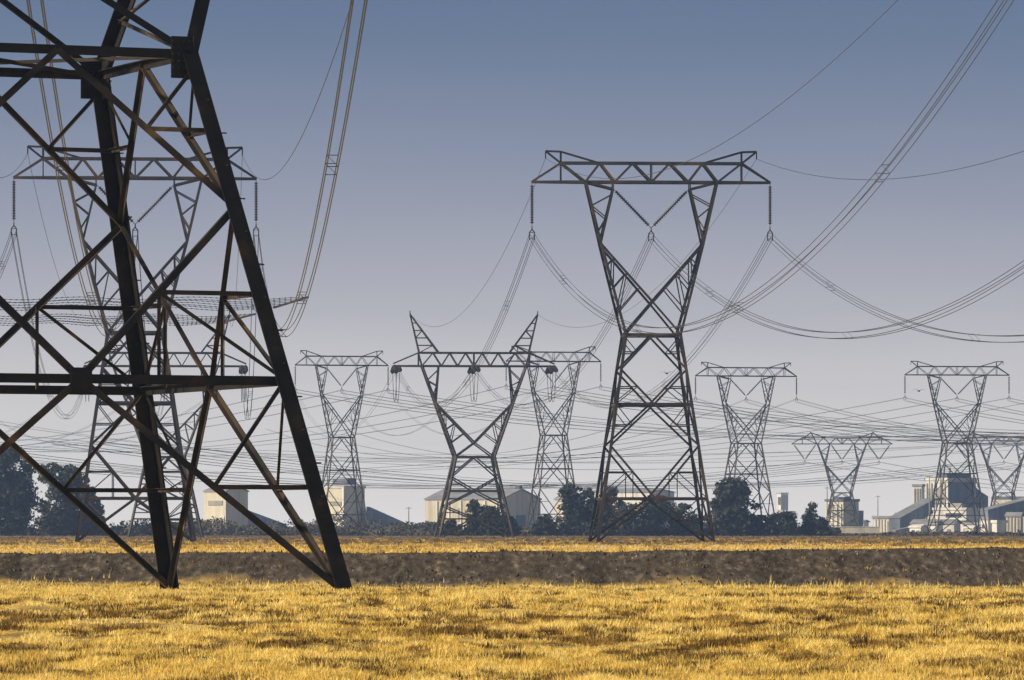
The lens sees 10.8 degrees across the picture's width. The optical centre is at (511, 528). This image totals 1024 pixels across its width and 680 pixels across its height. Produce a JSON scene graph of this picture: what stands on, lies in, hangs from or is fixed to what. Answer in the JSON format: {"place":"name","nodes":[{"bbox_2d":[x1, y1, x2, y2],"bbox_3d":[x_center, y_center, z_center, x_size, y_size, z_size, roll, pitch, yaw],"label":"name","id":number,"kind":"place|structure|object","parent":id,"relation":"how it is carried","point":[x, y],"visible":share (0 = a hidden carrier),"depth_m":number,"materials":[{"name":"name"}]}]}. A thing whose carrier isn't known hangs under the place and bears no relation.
{"place":"outdoors","nodes":[
{"label":"outdoors","id":0,"kind":"place"},
{"bbox_2d":[0,581,1023,679],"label":"dry grass","id":1,"kind":"structure","parent":0,"point":[185,635],"depth_m":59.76,"materials":[{"name":"plant"}]},
{"bbox_2d":[0,533,1023,679],"bbox_3d":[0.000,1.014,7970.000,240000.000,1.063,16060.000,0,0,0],"label":"ground","id":2,"kind":"structure","parent":0,"point":[817,561],"depth_m":141.41,"materials":[{"name":"soil"}]},
{"bbox_2d":[0,447,44,535],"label":"tree","id":3,"kind":"object","parent":2,"relation":"on","point":[18,502],"visible":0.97,"depth_m":902.90,"materials":[{"name":"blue plant"}]},
{"bbox_2d":[35,462,104,535],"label":"tree","id":4,"kind":"object","parent":2,"relation":"on","point":[62,515],"visible":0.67,"depth_m":913.64,"materials":[{"name":"green plant"}]},
{"bbox_2d":[82,492,105,535],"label":"tree","id":5,"kind":"object","parent":2,"relation":"on","point":[99,530],"visible":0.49,"depth_m":917.05,"materials":[{"name":"green plant"}]},
{"bbox_2d":[11,145,258,541],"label":"lattice pylon","id":6,"kind":"object","parent":2,"relation":"on","point":[171,403],"visible":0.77,"depth_m":492.89,"materials":[{"name":"grey metal"}]},
{"bbox_2d":[11,235,82,418],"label":"power cable","id":7,"kind":"object","parent":6,"relation":"hanging from","point":[32,320],"visible":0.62,"depth_m":527.53,"materials":[{"name":"metal"}]},
{"bbox_2d":[26,0,137,336],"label":"power cable","id":8,"kind":"object","parent":6,"relation":"hanging from","point":[54,81],"visible":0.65,"depth_m":219.30,"materials":[{"name":"metal"}]},
{"bbox_2d":[0,296,308,325],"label":"crossing net","id":9,"kind":"object","parent":6,"relation":"attached to","point":[243,316],"visible":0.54,"depth_m":500.96,"materials":[{"name":"grey metal"}]},
{"bbox_2d":[242,238,258,418],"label":"power cable","id":10,"kind":"object","parent":6,"relation":"hanging from","point":[249,360],"visible":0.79,"depth_m":575.09,"materials":[{"name":"metal"}]},
{"bbox_2d":[242,4,351,179],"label":"power cable","id":11,"kind":"object","parent":6,"relation":"attached to","point":[316,102],"visible":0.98,"depth_m":269.23,"materials":[{"name":"metal"}]},
{"bbox_2d":[253,0,367,336],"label":"power cable","id":12,"kind":"object","parent":6,"relation":"attached to","point":[341,75],"visible":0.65,"depth_m":214.04,"materials":[{"name":"metal"}]},
{"bbox_2d":[83,311,247,536],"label":"lattice pylon","id":13,"kind":"object","parent":2,"relation":"on","point":[243,368],"visible":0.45,"depth_m":778.20,"materials":[{"name":"grey metal"}]},
{"bbox_2d":[0,0,352,589],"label":"lattice pylon","id":14,"kind":"object","parent":2,"relation":"on","point":[181,56],"visible":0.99,"depth_m":123.88,"materials":[{"name":"metal"}]},
{"bbox_2d":[0,512,438,535],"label":"scrub","id":15,"kind":"object","parent":2,"relation":"on","point":[230,529],"visible":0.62,"depth_m":924.07,"materials":[{"name":"green plant"}]},
{"bbox_2d":[203,488,286,528],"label":"boiler house","id":16,"kind":"structure","parent":2,"relation":"on","point":[216,505],"depth_m":1503.69,"materials":[{"name":"beige concrete"}]},
{"bbox_2d":[294,350,388,529],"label":"lattice pylon","id":17,"kind":"object","parent":2,"relation":"on","point":[316,365],"visible":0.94,"depth_m":1059.54,"materials":[{"name":"metal"}]},
{"bbox_2d":[295,389,1023,439],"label":"power cable","id":18,"kind":"object","parent":17,"relation":"attached to","point":[661,431],"visible":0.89,"depth_m":950.98,"materials":[{"name":"metal"}]},
{"bbox_2d":[341,390,1023,440],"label":"power cable","id":19,"kind":"object","parent":17,"relation":"attached to","point":[627,426],"visible":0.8,"depth_m":986.80,"materials":[{"name":"metal"}]},
{"bbox_2d":[390,390,1023,440],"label":"power cable","id":20,"kind":"object","parent":17,"relation":"attached to","point":[697,427],"visible":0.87,"depth_m":978.08,"materials":[{"name":"metal"}]},
{"bbox_2d":[323,478,406,527],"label":"boiler house","id":21,"kind":"structure","parent":2,"relation":"on","point":[341,495],"depth_m":1503.13,"materials":[{"name":"beige concrete"}]},
{"bbox_2d":[442,520,464,535],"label":"tree","id":22,"kind":"object","parent":2,"relation":"on","point":[449,525],"visible":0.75,"depth_m":899.30,"materials":[{"name":"green plant"}]},
{"bbox_2d":[390,311,557,536],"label":"lattice pylon","id":23,"kind":"object","parent":2,"relation":"on","point":[505,518],"visible":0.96,"depth_m":778.85,"materials":[{"name":"grey metal"}]},
{"bbox_2d":[463,499,485,535],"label":"tree","id":24,"kind":"object","parent":2,"relation":"on","point":[475,508],"visible":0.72,"depth_m":899.46,"materials":[{"name":"green plant"}]},
{"bbox_2d":[424,485,541,528],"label":"storage hall","id":25,"kind":"structure","parent":2,"relation":"on","point":[518,501],"depth_m":1509.19,"materials":[{"name":"beige metal"}]},
{"bbox_2d":[419,525,560,535],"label":"scrub","id":26,"kind":"object","parent":2,"relation":"on","point":[524,531],"visible":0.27,"depth_m":909.18,"materials":[{"name":"green plant"}]},
{"bbox_2d":[480,505,504,535],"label":"tree","id":27,"kind":"object","parent":2,"relation":"on","point":[496,524],"visible":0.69,"depth_m":895.22,"materials":[{"name":"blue plant"}]},
{"bbox_2d":[5,547,1007,586],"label":"weed tufts","id":28,"kind":"object","parent":2,"relation":"on","point":[822,548],"visible":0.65,"depth_m":141.83,"materials":[{"name":"plant"}]},
{"bbox_2d":[4,547,1018,587],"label":"rubble","id":29,"kind":"object","parent":2,"relation":"on","point":[287,569],"visible":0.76,"depth_m":141.87,"materials":[{"name":"stone"}]},
{"bbox_2d":[0,535,1023,553],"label":"grass","id":30,"kind":"structure","parent":2,"relation":"on","point":[604,543],"depth_m":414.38,"materials":[{"name":"plant"}]},
{"bbox_2d":[0,545,1023,586],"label":"dirt clods","id":31,"kind":"object","parent":2,"relation":"on","point":[593,560],"visible":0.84,"depth_m":141.66,"materials":[{"name":"brown soil"}]},
{"bbox_2d":[502,515,521,535],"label":"tree","id":32,"kind":"object","parent":2,"relation":"on","point":[516,529],"visible":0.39,"depth_m":901.47,"materials":[{"name":"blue plant"}]},
{"bbox_2d":[0,582,1023,599],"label":"dark tussock","id":33,"kind":"object","parent":2,"relation":"on","point":[826,594],"visible":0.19,"depth_m":100.87,"materials":[{"name":"plant"}]},
{"bbox_2d":[529,514,561,535],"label":"tree","id":34,"kind":"object","parent":2,"relation":"on","point":[545,524],"visible":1,"depth_m":903.90,"materials":[{"name":"green plant"}]},
{"bbox_2d":[505,346,601,527],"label":"lattice pylon","id":35,"kind":"object","parent":2,"relation":"on","point":[538,407],"visible":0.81,"depth_m":1034.70,"materials":[{"name":"metal"}]},
{"bbox_2d":[26,386,505,451],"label":"power cable","id":36,"kind":"object","parent":35,"relation":"attached to","point":[284,431],"visible":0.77,"depth_m":1099.63,"materials":[{"name":"metal"}]},
{"bbox_2d":[31,387,598,451],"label":"power cable","id":37,"kind":"object","parent":35,"relation":"attached to","point":[346,435],"visible":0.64,"depth_m":1110.98,"materials":[{"name":"metal"}]},
{"bbox_2d":[117,387,551,451],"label":"power cable","id":38,"kind":"object","parent":35,"relation":"attached to","point":[376,424],"visible":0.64,"depth_m":1091.59,"materials":[{"name":"metal"}]},
{"bbox_2d":[506,386,1020,436],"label":"power cable","id":39,"kind":"object","parent":35,"relation":"attached to","point":[772,421],"visible":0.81,"depth_m":950.87,"materials":[{"name":"metal"}]},
{"bbox_2d":[555,387,1011,435],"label":"power cable","id":40,"kind":"object","parent":35,"relation":"attached to","point":[792,419],"visible":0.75,"depth_m":962.10,"materials":[{"name":"metal"}]},
{"bbox_2d":[599,386,1023,434],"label":"power cable","id":41,"kind":"object","parent":35,"relation":"attached to","point":[798,414],"visible":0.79,"depth_m":980.41,"materials":[{"name":"metal"}]},
{"bbox_2d":[555,482,590,535],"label":"tree","id":42,"kind":"object","parent":2,"relation":"on","point":[574,508],"visible":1,"depth_m":909.19,"materials":[{"name":"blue plant"}]},
{"bbox_2d":[580,487,598,535],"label":"tree","id":43,"kind":"object","parent":2,"relation":"on","point":[589,493],"visible":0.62,"depth_m":913.34,"materials":[{"name":"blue plant"}]},
{"bbox_2d":[589,486,627,535],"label":"tree","id":44,"kind":"object","parent":2,"relation":"on","point":[606,513],"visible":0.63,"depth_m":904.19,"materials":[{"name":"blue plant"}]},
{"bbox_2d":[609,502,653,535],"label":"tree","id":45,"kind":"object","parent":2,"relation":"on","point":[629,526],"visible":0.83,"depth_m":898.90,"materials":[{"name":"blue plant"}]},
{"bbox_2d":[593,489,675,524],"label":"shed","id":46,"kind":"structure","parent":2,"relation":"on","point":[636,493],"depth_m":1704.81,"materials":[{"name":"beige metal"}]},
{"bbox_2d":[558,515,724,535],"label":"scrub","id":47,"kind":"object","parent":2,"relation":"on","point":[564,529],"visible":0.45,"depth_m":905.99,"materials":[{"name":"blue plant"}]},
{"bbox_2d":[529,150,772,541],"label":"lattice pylon","id":48,"kind":"object","parent":2,"relation":"on","point":[615,393],"visible":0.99,"depth_m":499.32,"materials":[{"name":"grey metal"}]},
{"bbox_2d":[396,236,533,407],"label":"power cable","id":49,"kind":"object","parent":48,"relation":"hanging from","point":[489,337],"visible":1,"depth_m":557.89,"materials":[{"name":"metal"}]},
{"bbox_2d":[476,237,652,407],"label":"power cable","id":50,"kind":"object","parent":48,"relation":"attached to","point":[588,350],"visible":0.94,"depth_m":573.11,"materials":[{"name":"metal"}]},
{"bbox_2d":[553,236,771,407],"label":"power cable","id":51,"kind":"object","parent":48,"relation":"attached to","point":[726,310],"visible":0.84,"depth_m":562.25,"materials":[{"name":"metal"}]},
{"bbox_2d":[547,0,897,178],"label":"power cable","id":52,"kind":"object","parent":48,"relation":"attached to","point":[744,129],"visible":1,"depth_m":314.19,"materials":[{"name":"metal"}]},
{"bbox_2d":[529,0,1013,334],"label":"power cable","id":53,"kind":"object","parent":48,"relation":"attached to","point":[638,325],"visible":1,"depth_m":298.39,"materials":[{"name":"metal"}]},
{"bbox_2d":[649,237,1023,338],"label":"power cable","id":54,"kind":"object","parent":48,"relation":"attached to","point":[712,294],"visible":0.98,"depth_m":403.06,"materials":[{"name":"metal"}]},
{"bbox_2d":[757,151,1023,179],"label":"power cable","id":55,"kind":"object","parent":48,"relation":"attached to","point":[896,178],"visible":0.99,"depth_m":398.80,"materials":[{"name":"metal"}]},
{"bbox_2d":[773,235,1023,342],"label":"power cable","id":56,"kind":"object","parent":48,"relation":"attached to","point":[897,316],"visible":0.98,"depth_m":437.26,"materials":[{"name":"metal"}]},
{"bbox_2d":[635,494,678,535],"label":"tree","id":57,"kind":"object","parent":2,"relation":"on","point":[659,517],"visible":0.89,"depth_m":903.60,"materials":[{"name":"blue plant"}]},
{"bbox_2d":[667,502,699,535],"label":"tree","id":58,"kind":"object","parent":2,"relation":"on","point":[681,508],"visible":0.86,"depth_m":908.88,"materials":[{"name":"green plant"}]},
{"bbox_2d":[709,477,762,535],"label":"tree","id":59,"kind":"object","parent":2,"relation":"on","point":[733,518],"visible":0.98,"depth_m":898.61,"materials":[{"name":"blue plant"}]},
{"bbox_2d":[694,362,797,518],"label":"lattice pylon","id":60,"kind":"object","parent":2,"relation":"on","point":[755,451],"visible":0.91,"depth_m":1134.72,"materials":[{"name":"metal"}]},
{"bbox_2d":[268,400,689,457],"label":"power cable","id":61,"kind":"object","parent":60,"relation":"attached to","point":[476,455],"visible":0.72,"depth_m":1307.54,"materials":[{"name":"metal"}]},
{"bbox_2d":[0,424,1023,469],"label":"power cable","id":62,"kind":"object","parent":60,"relation":"hanging from","point":[569,469],"visible":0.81,"depth_m":1166.26,"materials":[{"name":"metal"}]},
{"bbox_2d":[1,403,1023,460],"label":"power cable","id":63,"kind":"object","parent":60,"relation":"hanging from","point":[580,458],"visible":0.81,"depth_m":1118.62,"materials":[{"name":"metal"}]},
{"bbox_2d":[353,399,794,457],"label":"power cable","id":64,"kind":"object","parent":60,"relation":"attached to","point":[597,452],"visible":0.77,"depth_m":1244.63,"materials":[{"name":"metal"}]},
{"bbox_2d":[694,398,998,445],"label":"power cable","id":65,"kind":"object","parent":60,"relation":"attached to","point":[841,430],"visible":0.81,"depth_m":1054.21,"materials":[{"name":"metal"}]},
{"bbox_2d":[745,399,1023,445],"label":"power cable","id":66,"kind":"object","parent":60,"relation":"attached to","point":[882,429],"visible":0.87,"depth_m":1058.36,"materials":[{"name":"metal"}]},
{"bbox_2d":[796,399,1023,441],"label":"power cable","id":67,"kind":"object","parent":60,"relation":"attached to","point":[893,421],"visible":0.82,"depth_m":1087.28,"materials":[{"name":"metal"}]},
{"bbox_2d":[749,515,771,535],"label":"tree","id":68,"kind":"object","parent":2,"relation":"on","point":[758,522],"visible":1,"depth_m":901.14,"materials":[{"name":"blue plant"}]},
{"bbox_2d":[691,525,841,535],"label":"scrub","id":69,"kind":"object","parent":2,"relation":"on","point":[837,531],"visible":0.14,"depth_m":911.04,"materials":[{"name":"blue plant"}]},
{"bbox_2d":[760,511,799,535],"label":"tree","id":70,"kind":"object","parent":2,"relation":"on","point":[785,524],"visible":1,"depth_m":899.04,"materials":[{"name":"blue plant"}]},
{"bbox_2d":[776,493,788,523],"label":"water tower","id":71,"kind":"structure","parent":2,"relation":"on","point":[782,501],"depth_m":2198.81,"materials":[{"name":"beige concrete"}]},
{"bbox_2d":[798,501,822,535],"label":"tree","id":72,"kind":"object","parent":2,"relation":"on","point":[809,518],"visible":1,"depth_m":902.33,"materials":[{"name":"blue plant"}]},
{"bbox_2d":[813,517,832,535],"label":"tree","id":73,"kind":"object","parent":2,"relation":"on","point":[821,527],"visible":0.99,"depth_m":899.39,"materials":[{"name":"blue plant"}]},
{"bbox_2d":[791,432,891,525],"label":"lattice pylon","id":74,"kind":"object","parent":2,"relation":"on","point":[832,496],"visible":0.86,"depth_m":1499.08,"materials":[{"name":"metal"}]},
{"bbox_2d":[16,462,803,488],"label":"power cable","id":75,"kind":"object","parent":74,"relation":"attached to","point":[489,485],"visible":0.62,"depth_m":1362.70,"materials":[{"name":"metal"}]},
{"bbox_2d":[20,458,841,488],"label":"power cable","id":76,"kind":"object","parent":74,"relation":"attached to","point":[439,488],"visible":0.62,"depth_m":1315.76,"materials":[{"name":"metal"}]},
{"bbox_2d":[28,453,878,488],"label":"power cable","id":77,"kind":"object","parent":74,"relation":"attached to","point":[434,485],"visible":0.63,"depth_m":1295.85,"materials":[{"name":"metal"}]},
{"bbox_2d":[825,497,863,525],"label":"boiler house","id":78,"kind":"structure","parent":2,"relation":"on","point":[843,517],"depth_m":1502.07,"materials":[{"name":"beige concrete"}]},
{"bbox_2d":[831,526,879,532],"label":"perimeter wall","id":79,"kind":"structure","parent":2,"relation":"on","point":[860,529],"depth_m":1399.80,"materials":[{"name":"grey concrete"}]},
{"bbox_2d":[872,516,889,532],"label":"pump house","id":80,"kind":"structure","parent":2,"relation":"on","point":[882,522],"depth_m":1451.52,"materials":[{"name":"white concrete"}]},
{"bbox_2d":[888,498,935,531],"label":"covered conveyor","id":81,"kind":"object","parent":2,"relation":"on","point":[906,516],"visible":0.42,"depth_m":1443.86,"materials":[{"name":"grey metal"}]},
{"bbox_2d":[912,484,925,503],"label":"silo block","id":82,"kind":"structure","parent":2,"relation":"on","point":[918,492],"depth_m":1560.53,"materials":[{"name":"beige concrete"}]},
{"bbox_2d":[832,530,1023,535],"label":"scrub","id":83,"kind":"object","parent":2,"relation":"on","point":[940,533],"visible":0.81,"depth_m":915.10,"materials":[{"name":"plant"}]},
{"bbox_2d":[910,519,961,531],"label":"shed","id":84,"kind":"structure","parent":2,"relation":"on","point":[954,526],"depth_m":1392.65,"materials":[{"name":"white metal"}]},
{"bbox_2d":[924,468,987,518],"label":"power station","id":85,"kind":"object","parent":2,"relation":"on","point":[956,490],"visible":0.18,"depth_m":1503.72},
{"bbox_2d":[904,361,1009,532],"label":"lattice pylon","id":86,"kind":"object","parent":2,"relation":"on","point":[928,375],"visible":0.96,"depth_m":1126.49,"materials":[{"name":"metal"}]},
{"bbox_2d":[84,398,902,472],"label":"power cable","id":87,"kind":"object","parent":86,"relation":"hanging from","point":[540,453],"visible":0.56,"depth_m":1287.74,"materials":[{"name":"metal"}]},
{"bbox_2d":[42,398,957,471],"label":"power cable","id":88,"kind":"object","parent":86,"relation":"attached to","point":[635,448],"visible":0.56,"depth_m":1253.99,"materials":[{"name":"metal"}]},
{"bbox_2d":[73,398,1007,472],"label":"power cable","id":89,"kind":"object","parent":86,"relation":"attached to","point":[645,452],"visible":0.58,"depth_m":1271.73,"materials":[{"name":"metal"}]},
{"bbox_2d":[932,503,981,531],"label":"turbine shed","id":90,"kind":"structure","parent":2,"relation":"on","point":[961,510],"depth_m":1442.75,"materials":[{"name":"white concrete"}]},
{"bbox_2d":[957,432,1023,505],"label":"lattice pylon","id":91,"kind":"object","parent":2,"relation":"on","point":[1007,479],"visible":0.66,"depth_m":1499.19,"materials":[{"name":"metal"}]},
{"bbox_2d":[51,441,965,488],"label":"power cable","id":92,"kind":"object","parent":91,"relation":"attached to","point":[478,483],"visible":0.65,"depth_m":1260.38,"materials":[{"name":"metal"}]},
{"bbox_2d":[104,442,1003,488],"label":"power cable","id":93,"kind":"object","parent":91,"relation":"attached to","point":[555,484],"visible":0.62,"depth_m":1289.40,"materials":[{"name":"metal"}]},
{"bbox_2d":[171,444,1023,488],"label":"power cable","id":94,"kind":"object","parent":91,"relation":"attached to","point":[592,484],"visible":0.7,"depth_m":1288.51,"materials":[{"name":"metal"}]},
{"bbox_2d":[991,520,1007,532],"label":"switch house","id":95,"kind":"structure","parent":2,"relation":"on","point":[999,525],"depth_m":1370.88,"materials":[{"name":"white concrete"}]},
{"bbox_2d":[978,498,1023,521],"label":"covered conveyor","id":96,"kind":"object","parent":2,"relation":"on","point":[997,512],"visible":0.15,"depth_m":1404.34,"materials":[{"name":"grey metal"}]},
{"bbox_2d":[991,496,1023,531],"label":"workshop","id":97,"kind":"structure","parent":2,"relation":"on","point":[999,500],"depth_m":1547.22,"materials":[{"name":"beige metal"}]},
{"bbox_2d":[1004,512,1023,532],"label":"ash silo","id":98,"kind":"object","parent":2,"relation":"on","point":[1015,522],"visible":0.75,"depth_m":1375.71,"materials":[{"name":"white concrete"}]},
{"bbox_2d":[0,570,1023,590],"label":"bank grass","id":99,"kind":"structure","parent":0,"point":[727,587],"depth_m":136.32,"materials":[{"name":"plant"}]},
{"bbox_2d":[25,442,998,458],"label":"power cable","id":100,"kind":"object","parent":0,"point":[566,457],"visible":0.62,"depth_m":1213.03,"materials":[{"name":"metal"}]},
{"bbox_2d":[0,0,1023,527],"label":"sky","id":101,"kind":"structure","parent":0,"point":[457,106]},
{"bbox_2d":[7,434,1021,462],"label":"power cable","id":102,"kind":"object","parent":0,"point":[523,462],"visible":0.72,"depth_m":1190.68,"materials":[{"name":"metal"}]},
{"bbox_2d":[30,442,1000,462],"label":"power cable","id":103,"kind":"object","parent":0,"point":[513,462],"visible":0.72,"depth_m":1217.46,"materials":[{"name":"metal"}]},
{"bbox_2d":[18,439,1016,454],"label":"power cable","id":104,"kind":"object","parent":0,"point":[468,454],"visible":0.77,"depth_m":1194.12,"materials":[{"name":"metal"}]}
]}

